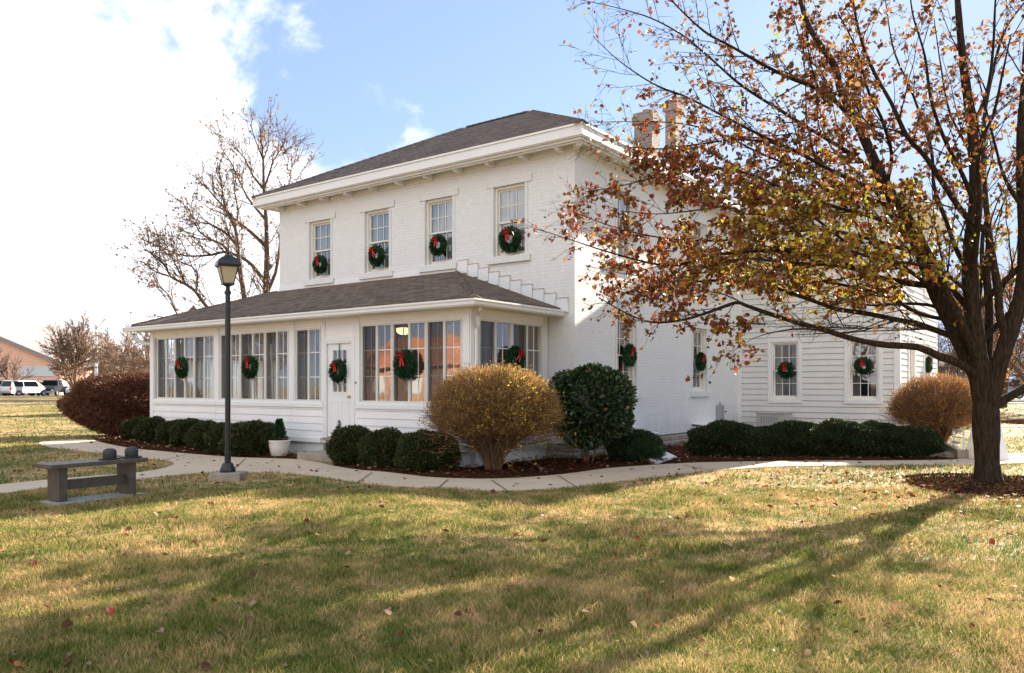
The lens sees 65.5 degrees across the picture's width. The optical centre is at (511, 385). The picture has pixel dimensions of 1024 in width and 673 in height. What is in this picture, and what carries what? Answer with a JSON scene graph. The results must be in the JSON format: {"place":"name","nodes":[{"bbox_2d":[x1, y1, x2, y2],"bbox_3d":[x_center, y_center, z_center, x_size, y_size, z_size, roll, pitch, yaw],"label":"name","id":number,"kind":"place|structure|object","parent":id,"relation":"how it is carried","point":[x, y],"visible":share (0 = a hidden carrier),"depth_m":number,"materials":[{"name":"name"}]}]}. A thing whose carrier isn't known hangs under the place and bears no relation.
{"place":"outdoors","nodes":[
{"label":"outdoors","id":0,"kind":"place"},
{"bbox_2d":[0,395,63,395],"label":"parking lot","id":1,"kind":"structure","parent":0,"point":[34,395],"depth_m":95.64,"materials":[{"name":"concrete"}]},
{"bbox_2d":[0,347,34,394],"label":"bare tree","id":2,"kind":"object","parent":1,"relation":"on","point":[13,376],"visible":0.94,"depth_m":96.40,"materials":[{"name":"brown plant"}]},
{"bbox_2d":[0,380,46,395],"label":"parked van","id":3,"kind":"object","parent":1,"relation":"on","point":[20,387],"visible":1,"depth_m":86.72,"materials":[{"name":"paint"}]},
{"bbox_2d":[37,380,67,395],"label":"parked pickup","id":4,"kind":"object","parent":1,"relation":"on","point":[53,386],"visible":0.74,"depth_m":91.11,"materials":[{"name":"paint"}]},
{"bbox_2d":[85,317,106,375],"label":"light pole","id":5,"kind":"object","parent":1,"relation":"on","point":[96,342],"visible":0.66,"depth_m":91.88,"materials":[{"name":"white paint"}]},
{"bbox_2d":[0,396,1023,672],"bbox_3d":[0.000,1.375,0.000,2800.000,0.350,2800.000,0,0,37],"label":"lawn","id":6,"kind":"structure","parent":0,"point":[4,418],"depth_m":7.59,"materials":[{"name":"green plant"}]},
{"bbox_2d":[61,618,72,628],"bbox_3d":[-2.807,1.507,5.020,0.057,0.028,0.079,33,43,18],"label":"fallen leaf","id":7,"kind":"object","parent":6,"relation":"on","point":[67,622],"visible":1,"depth_m":5.03,"materials":[{"name":"brown plant"}]},
{"bbox_2d":[34,310,105,391],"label":"bare tree","id":8,"kind":"object","parent":6,"relation":"on","point":[72,373],"visible":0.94,"depth_m":83.47,"materials":[{"name":"brown plant"}]},
{"bbox_2d":[0,319,170,394],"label":"brick hall","id":9,"kind":"structure","parent":6,"relation":"on","point":[18,337],"depth_m":103.74,"materials":[{"name":"brown brick"}]},
{"bbox_2d":[19,366,53,375],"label":"window","id":10,"kind":"structure","parent":9,"relation":"in","point":[37,370],"depth_m":103.48,"materials":[{"name":"glass"}]},
{"bbox_2d":[34,457,147,505],"bbox_3d":[-5.726,1.305,10.900,0.480,0.570,1.323,0,0,35],"label":"bench","id":11,"kind":"object","parent":6,"relation":"on","point":[60,484],"visible":0.89,"depth_m":10.74,"materials":[{"name":"grey concrete"}]},
{"bbox_2d":[98,448,120,459],"bbox_3d":[-5.590,0.942,11.063,0.260,0.154,0.309,0,0,19],"label":"bowler hat","id":12,"kind":"object","parent":11,"relation":"on","point":[109,453],"visible":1,"depth_m":10.99,"materials":[{"name":"grey metal"}]},
{"bbox_2d":[121,447,141,457],"bbox_3d":[-5.410,0.942,11.324,0.259,0.154,0.309,0,0,19],"label":"bowler hat","id":13,"kind":"object","parent":11,"relation":"on","point":[130,452],"visible":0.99,"depth_m":11.25,"materials":[{"name":"grey metal"}]},
{"bbox_2d":[87,323,144,376],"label":"bare tree","id":14,"kind":"object","parent":6,"relation":"on","point":[97,356],"visible":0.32,"depth_m":77.61,"materials":[{"name":"brown plant"}]},
{"bbox_2d":[94,317,149,376],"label":"bare tree","id":15,"kind":"object","parent":6,"relation":"on","point":[126,349],"visible":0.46,"depth_m":65.54,"materials":[{"name":"brown plant"}]},
{"bbox_2d":[110,318,173,375],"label":"bare tree","id":16,"kind":"object","parent":6,"relation":"on","point":[146,366],"visible":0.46,"depth_m":58.98,"materials":[{"name":"brown plant"}]},
{"bbox_2d":[97,127,271,351],"bbox_3d":[-12.367,-4.379,30.645,6.234,11.179,4.713,0,0,-1],"label":"bare tree","id":17,"kind":"object","parent":6,"relation":"on","point":[196,290],"visible":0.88,"depth_m":30.78,"materials":[{"name":"brown plant"}]},
{"bbox_2d":[92,436,296,458],"bbox_3d":[-8.274,1.565,20.582,11.200,0.170,3.040,0,0,37],"label":"mulch bed","id":18,"kind":"object","parent":6,"relation":"on","point":[146,447],"visible":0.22,"depth_m":19.15,"materials":[{"name":"brown plant"}]},
{"bbox_2d":[54,370,192,435],"bbox_3d":[-11.902,0.546,24.808,4.530,2.145,3.039,0,0,-7],"label":"barberry hedge","id":19,"kind":"object","parent":18,"relation":"on","point":[107,404],"visible":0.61,"depth_m":23.76,"materials":[{"name":"brown plant"}]},
{"bbox_2d":[117,416,147,439],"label":"clipped yew","id":20,"kind":"object","parent":18,"relation":"on","point":[126,427],"visible":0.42,"depth_m":22.04,"materials":[{"name":"green plant"}]},
{"bbox_2d":[132,416,165,442],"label":"clipped yew","id":21,"kind":"object","parent":18,"relation":"on","point":[143,429],"visible":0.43,"depth_m":21.11,"materials":[{"name":"green plant"}]},
{"bbox_2d":[154,418,182,444],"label":"clipped yew","id":22,"kind":"object","parent":18,"relation":"on","point":[162,434],"visible":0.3,"depth_m":20.33,"materials":[{"name":"green plant"}]},
{"bbox_2d":[168,417,203,446],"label":"clipped yew","id":23,"kind":"object","parent":18,"relation":"on","point":[178,430],"visible":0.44,"depth_m":19.48,"materials":[{"name":"green plant"}]},
{"bbox_2d":[183,419,219,450],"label":"clipped yew","id":24,"kind":"object","parent":18,"relation":"on","point":[193,438],"visible":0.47,"depth_m":18.57,"materials":[{"name":"green plant"}]},
{"bbox_2d":[202,421,234,453],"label":"clipped yew","id":25,"kind":"object","parent":18,"relation":"on","point":[212,437],"visible":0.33,"depth_m":17.70,"materials":[{"name":"green plant"}]},
{"bbox_2d":[218,419,281,456],"bbox_3d":[-5.731,1.168,17.599,1.432,0.886,1.355,0,0,40],"label":"clipped yew","id":26,"kind":"object","parent":18,"relation":"on","point":[250,438],"visible":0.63,"depth_m":17.18,"materials":[{"name":"green plant"}]},
{"bbox_2d":[268,418,290,455],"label":"potted tree","id":27,"kind":"object","parent":18,"relation":"on","point":[279,447],"visible":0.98,"depth_m":17.18,"materials":[{"name":"white ceramic"}]},
{"bbox_2d":[201,661,211,670],"bbox_3d":[-1.650,1.512,4.296,0.058,0.020,0.072,35,22,4],"label":"fallen leaf","id":28,"kind":"object","parent":6,"relation":"on","point":[204,664],"visible":1,"depth_m":4.30,"materials":[{"name":"brown plant"}]},
{"bbox_2d":[120,94,324,398],"bbox_3d":[-11.939,-5.404,33.031,8.115,13.387,4.172,0,0,-5],"label":"bare tree","id":29,"kind":"object","parent":6,"relation":"on","point":[268,266],"visible":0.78,"depth_m":32.92,"materials":[{"name":"brown plant"}]},
{"bbox_2d":[208,251,246,481],"bbox_3d":[-4.670,-0.307,13.088,0.528,3.815,0.493,0,0,-1],"label":"lamp post","id":30,"kind":"object","parent":6,"relation":"on","point":[227,265],"visible":0.97,"depth_m":13.04,"materials":[{"name":"metal"}]},
{"bbox_2d":[0,409,1023,672],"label":"leaf litter","id":31,"kind":"object","parent":6,"relation":"on","point":[620,503],"visible":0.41,"depth_m":11.64,"materials":[{"name":"brown plant"}]},
{"bbox_2d":[93,434,954,478],"bbox_3d":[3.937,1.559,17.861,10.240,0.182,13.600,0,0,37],"label":"mulch bed","id":32,"kind":"object","parent":6,"relation":"on","point":[531,473],"visible":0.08,"depth_m":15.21,"materials":[{"name":"brown wood"}]},
{"bbox_2d":[325,424,373,464],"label":"clipped yew","id":33,"kind":"object","parent":32,"relation":"on","point":[341,444],"visible":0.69,"depth_m":15.34,"materials":[{"name":"green plant"}]},
{"bbox_2d":[356,426,403,467],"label":"clipped yew","id":34,"kind":"object","parent":32,"relation":"on","point":[377,448],"visible":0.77,"depth_m":14.70,"materials":[{"name":"green plant"}]},
{"bbox_2d":[393,429,461,471],"bbox_3d":[-1.524,1.183,14.388,1.225,0.852,1.217,0,0,37],"label":"clipped yew","id":35,"kind":"object","parent":32,"relation":"on","point":[410,453],"visible":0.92,"depth_m":14.06,"materials":[{"name":"green plant"}]},
{"bbox_2d":[415,359,578,471],"bbox_3d":[-0.370,0.544,14.377,3.303,2.087,2.939,0,0,37],"label":"forsythia bush","id":36,"kind":"object","parent":32,"relation":"on","point":[492,419],"visible":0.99,"depth_m":13.76,"materials":[{"name":"yellow plant"}]},
{"bbox_2d":[548,362,637,462],"bbox_3d":[1.509,0.567,15.749,1.808,2.078,1.809,0,0,-24],"label":"holly bush","id":37,"kind":"object","parent":32,"relation":"on","point":[599,399],"visible":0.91,"depth_m":15.18,"materials":[{"name":"green plant"}]},
{"bbox_2d":[604,428,668,462],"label":"clipped yew","id":38,"kind":"object","parent":32,"relation":"on","point":[639,445],"visible":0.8,"depth_m":15.77,"materials":[{"name":"green plant"}]},
{"bbox_2d":[644,450,676,464],"bbox_3d":[2.959,1.445,16.297,0.514,0.270,1.305,0,0,32],"label":"rock","id":39,"kind":"object","parent":32,"relation":"on","point":[669,456],"visible":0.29,"depth_m":16.03,"materials":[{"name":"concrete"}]},
{"bbox_2d":[684,417,777,456],"bbox_3d":[4.786,1.152,17.373,1.968,0.926,1.412,0,0,27],"label":"hedge yew","id":40,"kind":"object","parent":32,"relation":"on","point":[721,437],"visible":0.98,"depth_m":16.96,"materials":[{"name":"green plant"}]},
{"bbox_2d":[755,412,792,426],"bbox_3d":[7.540,1.175,22.906,1.000,0.830,0.900,0,0,37],"label":"air conditioner","id":41,"kind":"object","parent":32,"relation":"on","point":[766,418],"visible":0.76,"depth_m":22.67,"materials":[{"name":"beige metal"}]},
{"bbox_2d":[757,419,817,456],"bbox_3d":[5.968,1.174,17.533,2.182,0.882,1.436,0,0,-3],"label":"hedge yew","id":42,"kind":"object","parent":32,"relation":"on","point":[793,438],"visible":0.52,"depth_m":17.02,"materials":[{"name":"green plant"}]},
{"bbox_2d":[806,417,883,456],"bbox_3d":[7.192,1.137,17.377,1.910,0.962,1.407,0,0,11],"label":"hedge yew","id":43,"kind":"object","parent":32,"relation":"on","point":[839,437],"visible":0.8,"depth_m":16.93,"materials":[{"name":"green plant"}]},
{"bbox_2d":[862,419,905,455],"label":"hedge yew","id":44,"kind":"object","parent":32,"relation":"on","point":[885,427],"visible":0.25,"depth_m":17.21,"materials":[{"name":"green plant"}]},
{"bbox_2d":[874,424,947,458],"bbox_3d":[8.499,1.226,17.225,1.840,0.761,1.436,0,0,-20],"label":"hedge yew","id":45,"kind":"object","parent":32,"relation":"on","point":[919,442],"visible":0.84,"depth_m":16.73,"materials":[{"name":"green plant"}]},
{"bbox_2d":[873,370,1004,440],"bbox_3d":[9.607,0.612,17.901,2.643,1.947,2.838,0,0,37],"label":"twiggy bush","id":46,"kind":"object","parent":32,"relation":"on","point":[945,412],"visible":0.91,"depth_m":17.50,"materials":[{"name":"brown plant"}]},
{"bbox_2d":[123,98,956,466],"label":"house","id":47,"kind":"structure","parent":6,"relation":"on","point":[473,294],"depth_m":19.17,"materials":[{"name":"paint"}]},
{"bbox_2d":[157,337,174,398],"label":"window","id":48,"kind":"structure","parent":47,"relation":"in","point":[163,378],"depth_m":21.43,"materials":[{"name":"wood"}]},
{"bbox_2d":[174,357,188,378],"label":"wreath","id":49,"kind":"object","parent":47,"relation":"attached to","point":[181,362],"visible":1,"depth_m":20.70,"materials":[{"name":"green plant"}]},
{"bbox_2d":[175,336,193,398],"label":"window","id":50,"kind":"structure","parent":47,"relation":"in","point":[180,342],"depth_m":20.91,"materials":[{"name":"wood"}]},
{"bbox_2d":[194,335,213,399],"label":"window","id":51,"kind":"structure","parent":47,"relation":"in","point":[200,342],"depth_m":20.38,"materials":[{"name":"wood"}]},
{"bbox_2d":[187,305,262,398],"bbox_3d":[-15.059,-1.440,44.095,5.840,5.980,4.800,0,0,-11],"label":"curtain","id":52,"kind":"structure","parent":47,"relation":"in","point":[193,307],"depth_m":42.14,"materials":[{"name":"white fabric"}]},
{"bbox_2d":[220,333,239,399],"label":"window","id":53,"kind":"structure","parent":47,"relation":"in","point":[222,336],"depth_m":19.78,"materials":[{"name":"wood"}]},
{"bbox_2d":[241,355,258,378],"bbox_3d":[-6.258,-0.446,19.022,0.592,0.602,0.225,0,0,37],"label":"wreath","id":54,"kind":"object","parent":47,"relation":"attached to","point":[247,361],"visible":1,"depth_m":18.95,"materials":[{"name":"green plant"}]},
{"bbox_2d":[240,331,264,400],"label":"window","id":55,"kind":"structure","parent":47,"relation":"in","point":[247,339],"depth_m":19.17,"materials":[{"name":"metal"}]},
{"bbox_2d":[265,330,288,400],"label":"window","id":56,"kind":"structure","parent":47,"relation":"in","point":[272,338],"depth_m":18.60,"materials":[{"name":"metal"}]},
{"bbox_2d":[296,327,320,401],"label":"window","id":57,"kind":"structure","parent":47,"relation":"in","point":[303,336],"depth_m":17.93,"materials":[{"name":"metal"}]},
{"bbox_2d":[304,212,334,285],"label":"window","id":58,"kind":"structure","parent":47,"relation":"in","point":[316,279],"depth_m":21.75,"materials":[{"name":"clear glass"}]},
{"bbox_2d":[312,254,327,274],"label":"wreath","id":59,"kind":"object","parent":47,"relation":"attached to","point":[322,260],"visible":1,"depth_m":21.39,"materials":[{"name":"green plant"}]},
{"bbox_2d":[317,344,341,399],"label":"window","id":60,"kind":"structure","parent":47,"relation":"in","point":[317,344],"depth_m":21.68,"materials":[{"name":"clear glass"}]},
{"bbox_2d":[328,359,346,383],"bbox_3d":[-3.763,-0.316,17.171,0.534,0.538,0.207,0,0,37],"label":"wreath","id":61,"kind":"object","parent":47,"relation":"attached to","point":[340,365],"visible":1,"depth_m":17.10,"materials":[{"name":"green plant"}]},
{"bbox_2d":[328,343,350,436],"bbox_3d":[-3.736,0.095,17.233,0.790,2.030,0.125,0,0,37],"label":"door","id":62,"kind":"structure","parent":47,"relation":"in","point":[339,403],"depth_m":17.26,"materials":[{"name":"white paint"}]},
{"bbox_2d":[367,244,385,266],"bbox_3d":[-3.432,-3.288,20.158,0.606,0.597,0.234,21,12,35],"label":"wreath","id":63,"kind":"object","parent":47,"relation":"attached to","point":[373,250],"visible":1,"depth_m":20.09,"materials":[{"name":"green plant"}]},
{"bbox_2d":[361,323,391,402],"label":"window","id":64,"kind":"structure","parent":47,"relation":"in","point":[370,333],"depth_m":16.64,"materials":[{"name":"metal"}]},
{"bbox_2d":[359,200,394,279],"bbox_3d":[-3.374,-3.687,20.324,1.250,1.895,0.337,0,0,37],"label":"window","id":65,"kind":"structure","parent":47,"relation":"in","point":[378,216],"depth_m":20.39,"materials":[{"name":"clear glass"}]},
{"bbox_2d":[392,349,417,380],"bbox_3d":[-2.146,-0.421,15.956,0.639,0.666,0.248,0,0,37],"label":"wreath","id":66,"kind":"object","parent":47,"relation":"attached to","point":[400,357],"visible":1,"depth_m":15.88,"materials":[{"name":"green plant"}]},
{"bbox_2d":[392,320,425,402],"bbox_3d":[-2.048,-0.471,16.016,0.932,1.638,0.082,0,0,37],"label":"window","id":67,"kind":"structure","parent":47,"relation":"in","point":[401,331],"depth_m":16.09,"materials":[{"name":"wood"}]},
{"bbox_2d":[429,233,447,256],"bbox_3d":[-1.758,-3.341,18.917,0.559,0.566,0.218,40,23,30],"label":"wreath","id":68,"kind":"object","parent":47,"relation":"attached to","point":[441,248],"visible":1,"depth_m":18.85,"materials":[{"name":"green plant"}]},
{"bbox_2d":[418,187,458,272],"bbox_3d":[-1.689,-3.687,19.070,1.250,1.895,0.337,0,0,37],"label":"window","id":69,"kind":"structure","parent":47,"relation":"in","point":[434,263],"depth_m":19.14,"materials":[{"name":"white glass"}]},
{"bbox_2d":[426,318,461,403],"bbox_3d":[-1.298,-0.471,15.458,0.922,1.638,0.082,0,0,37],"label":"window","id":70,"kind":"structure","parent":47,"relation":"in","point":[436,330],"depth_m":15.57,"materials":[{"name":"wood"}]},
{"bbox_2d":[447,337,459,380],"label":"window","id":71,"kind":"structure","parent":47,"relation":"in","point":[449,339],"depth_m":18.92,"materials":[{"name":"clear glass"}]},
{"bbox_2d":[479,318,511,377],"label":"window","id":72,"kind":"structure","parent":47,"relation":"in","point":[488,348],"depth_m":15.52,"materials":[{"name":"metal"}]},
{"bbox_2d":[486,173,531,264],"bbox_3d":[-0.004,-3.687,17.817,1.250,1.895,0.337,0,0,37],"label":"window","id":73,"kind":"structure","parent":47,"relation":"in","point":[522,254],"depth_m":17.89,"materials":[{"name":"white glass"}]},
{"bbox_2d":[498,225,522,254],"bbox_3d":[-0.047,-3.240,17.637,0.648,0.659,0.241,-45,-25,28],"label":"wreath","id":74,"kind":"object","parent":47,"relation":"attached to","point":[504,238],"visible":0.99,"depth_m":17.57,"materials":[{"name":"green plant"}]},
{"bbox_2d":[505,345,525,370],"bbox_3d":[0.070,-0.524,16.044,0.225,0.602,0.581,0,0,37],"label":"wreath","id":75,"kind":"object","parent":47,"relation":"attached to","point":[516,351],"visible":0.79,"depth_m":15.97,"materials":[{"name":"green plant"}]},
{"bbox_2d":[512,322,541,378],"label":"window","id":76,"kind":"structure","parent":47,"relation":"in","point":[519,330],"depth_m":16.48,"materials":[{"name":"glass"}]},
{"bbox_2d":[613,310,641,398],"bbox_3d":[2.625,-0.717,18.561,0.250,2.035,1.300,0,0,37],"label":"window","id":77,"kind":"structure","parent":47,"relation":"in","point":[630,370],"depth_m":18.89,"materials":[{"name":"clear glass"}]},
{"bbox_2d":[613,183,641,269],"bbox_3d":[2.590,-3.687,18.587,0.337,1.895,1.300,0,0,37],"label":"window","id":78,"kind":"structure","parent":47,"relation":"in","point":[637,194],"depth_m":18.81,"materials":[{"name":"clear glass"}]},
{"bbox_2d":[622,343,637,366],"bbox_3d":[2.751,-0.712,18.597,0.214,0.585,0.578,0,0,37],"label":"wreath","id":79,"kind":"object","parent":47,"relation":"attached to","point":[630,350],"visible":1,"depth_m":18.50,"materials":[{"name":"green plant"}]},
{"bbox_2d":[690,321,710,396],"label":"window","id":80,"kind":"structure","parent":47,"relation":"in","point":[699,391],"depth_m":22.06,"materials":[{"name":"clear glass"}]},
{"bbox_2d":[690,215,710,287],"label":"window","id":81,"kind":"structure","parent":47,"relation":"in","point":[701,220],"depth_m":22.15,"materials":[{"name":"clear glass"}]},
{"bbox_2d":[695,352,706,370],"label":"wreath","id":82,"kind":"object","parent":47,"relation":"attached to","point":[700,362],"visible":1,"depth_m":21.78,"materials":[{"name":"green plant"}]},
{"bbox_2d":[768,338,801,402],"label":"window","id":83,"kind":"structure","parent":47,"relation":"in","point":[775,346],"depth_m":23.41,"materials":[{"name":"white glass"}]},
{"bbox_2d":[768,236,801,292],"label":"window","id":84,"kind":"structure","parent":47,"relation":"in","point":[780,279],"depth_m":23.54,"materials":[{"name":"white glass"}]},
{"bbox_2d":[777,361,793,378],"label":"wreath","id":85,"kind":"object","parent":47,"relation":"attached to","point":[782,366],"visible":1,"depth_m":23.23,"materials":[{"name":"green plant"}]},
{"bbox_2d":[853,357,872,374],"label":"wreath","id":86,"kind":"object","parent":47,"relation":"attached to","point":[859,362],"visible":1,"depth_m":21.97,"materials":[{"name":"green plant"}]},
{"bbox_2d":[844,335,882,403],"bbox_3d":[9.774,-0.445,22.105,1.000,1.890,0.252,0,0,37],"label":"window","id":87,"kind":"structure","parent":47,"relation":"in","point":[851,352],"depth_m":22.12,"materials":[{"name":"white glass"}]},
{"bbox_2d":[844,228,882,287],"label":"window","id":88,"kind":"structure","parent":47,"relation":"in","point":[880,273],"depth_m":22.14,"materials":[{"name":"white glass"}]},
{"bbox_2d":[908,336,915,386],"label":"window","id":89,"kind":"structure","parent":47,"relation":"in","point":[911,353],"depth_m":23.16,"materials":[{"name":"white glass"}]},
{"bbox_2d":[908,244,915,291],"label":"window","id":90,"kind":"structure","parent":47,"relation":"in","point":[910,276],"depth_m":23.16,"materials":[{"name":"white glass"}]},
{"bbox_2d":[923,340,930,384],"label":"window","id":91,"kind":"structure","parent":47,"relation":"in","point":[926,343],"depth_m":24.90,"materials":[{"name":"white glass"}]},
{"bbox_2d":[925,356,932,372],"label":"wreath","id":92,"kind":"object","parent":47,"relation":"attached to","point":[928,364],"visible":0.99,"depth_m":24.65,"materials":[{"name":"green plant"}]},
{"bbox_2d":[937,337,954,392],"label":"bare tree","id":93,"kind":"object","parent":6,"relation":"on","point":[943,367],"visible":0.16,"depth_m":74.94,"materials":[{"name":"brown plant"}]},
{"bbox_2d":[929,429,968,458],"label":"side ramp","id":94,"kind":"structure","parent":6,"relation":"on","point":[954,449],"depth_m":16.94,"materials":[{"name":"concrete"}]},
{"bbox_2d":[903,477,1023,498],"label":"mulch ring","id":95,"kind":"object","parent":6,"relation":"on","point":[938,488],"visible":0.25,"depth_m":11.46,"materials":[{"name":"brown plant"}]},
{"bbox_2d":[510,0,1023,482],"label":"autumn tree","id":96,"kind":"object","parent":95,"relation":"on","point":[969,334],"visible":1,"depth_m":11.70,"materials":[{"name":"orange plant"}]},
{"bbox_2d":[937,245,1023,407],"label":"bare tree","id":97,"kind":"object","parent":6,"relation":"on","point":[1010,365],"visible":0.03,"depth_m":46.53,"materials":[{"name":"brown plant"}]},
{"bbox_2d":[937,258,1023,379],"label":"bare tree","id":98,"kind":"object","parent":6,"relation":"on","point":[955,370],"visible":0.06,"depth_m":43.95,"materials":[{"name":"brown plant"}]},
{"bbox_2d":[981,273,1023,390],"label":"bare tree","id":99,"kind":"object","parent":6,"relation":"on","point":[1018,360],"visible":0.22,"depth_m":40.42,"materials":[{"name":"brown plant"}]},
{"bbox_2d":[1001,420,1023,423],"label":"mulch ring","id":100,"kind":"object","parent":6,"relation":"on","point":[1014,421],"visible":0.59,"depth_m":32.10,"materials":[{"name":"wood"}]},
{"bbox_2d":[0,439,1023,493],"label":"concrete path","id":101,"kind":"structure","parent":0,"point":[198,463],"depth_m":14.38,"materials":[{"name":"grey concrete"}]},
{"bbox_2d":[966,427,1009,459],"bbox_3d":[9.908,1.160,16.649,0.689,0.780,0.542,0,0,6],"label":"folding sign","id":102,"kind":"object","parent":101,"relation":"on","point":[1004,455],"visible":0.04,"depth_m":16.49,"materials":[{"name":"white paint"}]},
{"bbox_2d":[0,0,1023,378],"label":"sky","id":103,"kind":"structure","parent":0,"point":[98,98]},
{"bbox_2d":[937,361,968,387],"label":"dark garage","id":104,"kind":"structure","parent":0,"point":[941,363],"depth_m":88.00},
{"bbox_2d":[1008,400,1023,403],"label":"driveway","id":105,"kind":"structure","parent":0,"point":[1017,401],"depth_m":56.66,"materials":[{"name":"concrete"}]},
{"bbox_2d":[1008,378,1023,394],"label":"parked car","id":106,"kind":"object","parent":105,"relation":"on","point":[1010,387],"visible":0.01,"depth_m":61.37,"materials":[{"name":"paint"}]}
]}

